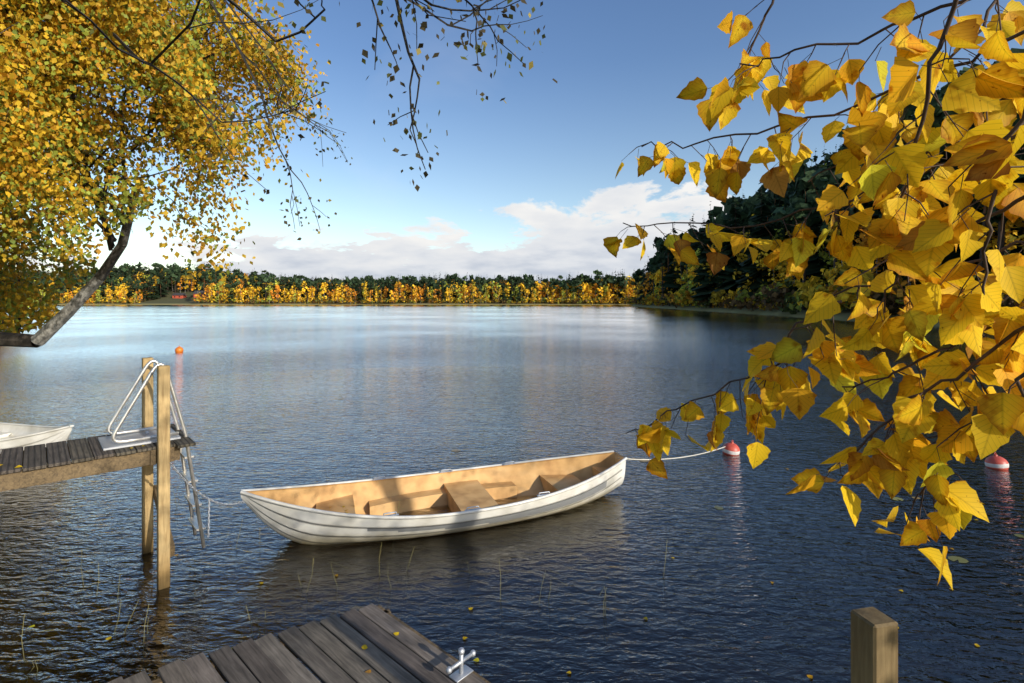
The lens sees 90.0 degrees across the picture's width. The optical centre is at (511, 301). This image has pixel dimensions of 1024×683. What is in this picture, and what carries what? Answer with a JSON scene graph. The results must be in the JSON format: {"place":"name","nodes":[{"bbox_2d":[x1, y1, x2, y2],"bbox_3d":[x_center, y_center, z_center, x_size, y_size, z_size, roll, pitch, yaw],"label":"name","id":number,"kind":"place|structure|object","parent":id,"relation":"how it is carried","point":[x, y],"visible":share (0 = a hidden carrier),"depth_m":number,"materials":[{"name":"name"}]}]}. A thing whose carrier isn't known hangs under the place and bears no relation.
{"place":"outdoors","nodes":[
{"label":"outdoors","id":0,"kind":"place"},
{"bbox_2d":[0,289,1023,682],"bbox_3d":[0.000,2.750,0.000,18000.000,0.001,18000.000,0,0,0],"label":"lake water","id":1,"kind":"structure","parent":0,"point":[322,323],"depth_m":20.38,"materials":[{"name":"blue liquid"}]},
{"bbox_2d":[0,422,73,453],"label":"neighbour boat","id":2,"kind":"object","parent":1,"relation":"on","point":[13,435],"visible":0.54,"depth_m":8.69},
{"bbox_2d":[0,445,179,556],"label":"jetty frame beams","id":3,"kind":"structure","parent":1,"relation":"in","point":[16,480],"depth_m":4.60,"materials":[{"name":"brown wood"}]},
{"bbox_2d":[0,424,195,474],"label":"jetty deck planks","id":4,"kind":"object","parent":3,"relation":"on","point":[80,450],"visible":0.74,"depth_m":4.74,"materials":[{"name":"grey wood"}]},
{"bbox_2d":[98,427,180,450],"bbox_3d":[-3.780,1.375,5.196,0.620,0.049,0.540,0,0,-43],"label":"ladder mounting plate","id":5,"kind":"object","parent":3,"relation":"on","point":[106,442],"visible":0.77,"depth_m":5.11,"materials":[{"name":"metal"}]},
{"bbox_2d":[106,359,205,547],"bbox_3d":[-3.670,1.608,5.299,0.795,1.988,0.465,0,0,-43],"label":"swim ladder","id":6,"kind":"object","parent":3,"relation":"attached to","point":[192,499],"visible":0.89,"depth_m":5.32,"materials":[{"name":"silver metal"}]},
{"bbox_2d":[170,462,241,537],"bbox_3d":[-3.158,2.005,5.325,0.030,0.909,0.839,0,0,19],"label":"mooring chain","id":7,"kind":"object","parent":3,"relation":"attached to","point":[193,488],"visible":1,"depth_m":5.32,"materials":[{"name":"metal"}]},
{"bbox_2d":[142,357,169,613],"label":"dock posts","id":8,"kind":"object","parent":1,"relation":"in","point":[163,482],"visible":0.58,"depth_m":4.92,"materials":[{"name":"brown wood"}]},
{"bbox_2d":[172,293,186,298],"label":"cabin","id":9,"kind":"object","parent":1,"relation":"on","point":[179,295],"depth_m":459.52,"materials":[{"name":"orange paint"}]},
{"bbox_2d":[175,346,183,351],"bbox_3d":[-18.074,2.614,27.808,0.400,0.440,0.400,2,2,-17],"label":"buoy","id":10,"kind":"object","parent":1,"relation":"in","point":[179,349],"visible":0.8,"depth_m":27.68,"materials":[{"name":"plastic"}]},
{"bbox_2d":[193,291,215,297],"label":"farm house","id":11,"kind":"structure","parent":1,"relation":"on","point":[196,293],"depth_m":465.82,"materials":[{"name":"orange paint"}]},
{"bbox_2d":[0,0,557,347],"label":"tree","id":12,"kind":"object","parent":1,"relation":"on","point":[146,21],"depth_m":9.15,"materials":[{"name":"yellow plant"}]},
{"bbox_2d":[152,605,489,682],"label":"jetty frame","id":13,"kind":"object","parent":1,"relation":"on","point":[388,611],"visible":0.2,"depth_m":3.33,"materials":[{"name":"brown wood"}]},
{"bbox_2d":[107,603,485,682],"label":"jetty planks","id":14,"kind":"object","parent":13,"relation":"on","point":[329,649],"visible":1,"depth_m":3.15,"materials":[{"name":"grey wood"}]},
{"bbox_2d":[446,647,475,682],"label":"mooring bollard","id":15,"kind":"object","parent":13,"relation":"on","point":[460,673],"visible":1,"depth_m":3.01,"materials":[{"name":"metal"}]},
{"bbox_2d":[851,607,897,682],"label":"railing post","id":16,"kind":"object","parent":13,"relation":"attached to","point":[874,644],"visible":1,"depth_m":1.47,"materials":[{"name":"brown wood"}]},
{"bbox_2d":[21,486,666,682],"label":"rush stems","id":17,"kind":"object","parent":1,"relation":"on","point":[306,602],"visible":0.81,"depth_m":4.72,"materials":[{"name":"plant"}]},
{"bbox_2d":[240,450,627,545],"bbox_3d":[-0.735,2.480,6.556,4.893,0.745,1.501,0,0,-20],"label":"rowing boat","id":18,"kind":"object","parent":1,"relation":"on","point":[304,514],"visible":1,"depth_m":6.53,"materials":[{"name":"grey wood"}]},
{"bbox_2d":[242,461,549,515],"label":"oarlocks","id":19,"kind":"object","parent":18,"relation":"attached to","point":[467,509],"visible":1,"depth_m":6.29,"materials":[{"name":"silver metal"}]},
{"bbox_2d":[618,446,725,459],"bbox_3d":[2.699,2.441,8.315,2.990,0.375,0.016,0,0,-39],"label":"mooring rope","id":20,"kind":"object","parent":18,"relation":"attached to","point":[676,457],"visible":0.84,"depth_m":8.32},
{"bbox_2d":[0,414,979,678],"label":"fallen leaves","id":21,"kind":"object","parent":1,"relation":"on","point":[468,608],"visible":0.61,"depth_m":4.17,"materials":[{"name":"yellow plant"}]},
{"bbox_2d":[1,48,1023,323],"bbox_3d":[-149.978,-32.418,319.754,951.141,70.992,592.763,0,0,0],"label":"forest trees","id":22,"kind":"object","parent":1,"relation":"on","point":[741,280],"visible":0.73,"depth_m":181.87,"materials":[{"name":"green plant"}]},
{"bbox_2d":[340,398,1023,562],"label":"floating leaves","id":23,"kind":"object","parent":1,"relation":"on","point":[959,559],"visible":0.73,"depth_m":6.03,"materials":[{"name":"yellow plant"}]},
{"bbox_2d":[722,440,739,457],"bbox_3d":[3.968,2.668,9.267,0.300,0.330,0.300,4,6,-17],"label":"buoy","id":24,"kind":"object","parent":1,"relation":"in","point":[730,448],"visible":0.98,"depth_m":9.18,"materials":[{"name":"plastic"}]},
{"bbox_2d":[603,0,1023,589],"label":"birch","id":25,"kind":"object","parent":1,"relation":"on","point":[916,244],"depth_m":0.58,"materials":[{"name":"yellow plant"}]},
{"bbox_2d":[985,452,1008,472],"bbox_3d":[8.022,2.668,8.478,0.300,0.330,0.300,-3,-5,-17],"label":"buoy","id":26,"kind":"object","parent":1,"relation":"in","point":[996,461],"visible":0.92,"depth_m":8.40,"materials":[{"name":"plastic"}]},
{"bbox_2d":[1,0,1023,282],"label":"sky","id":27,"kind":"structure","parent":0,"point":[527,184],"materials":[{"name":"blue"}]}
]}

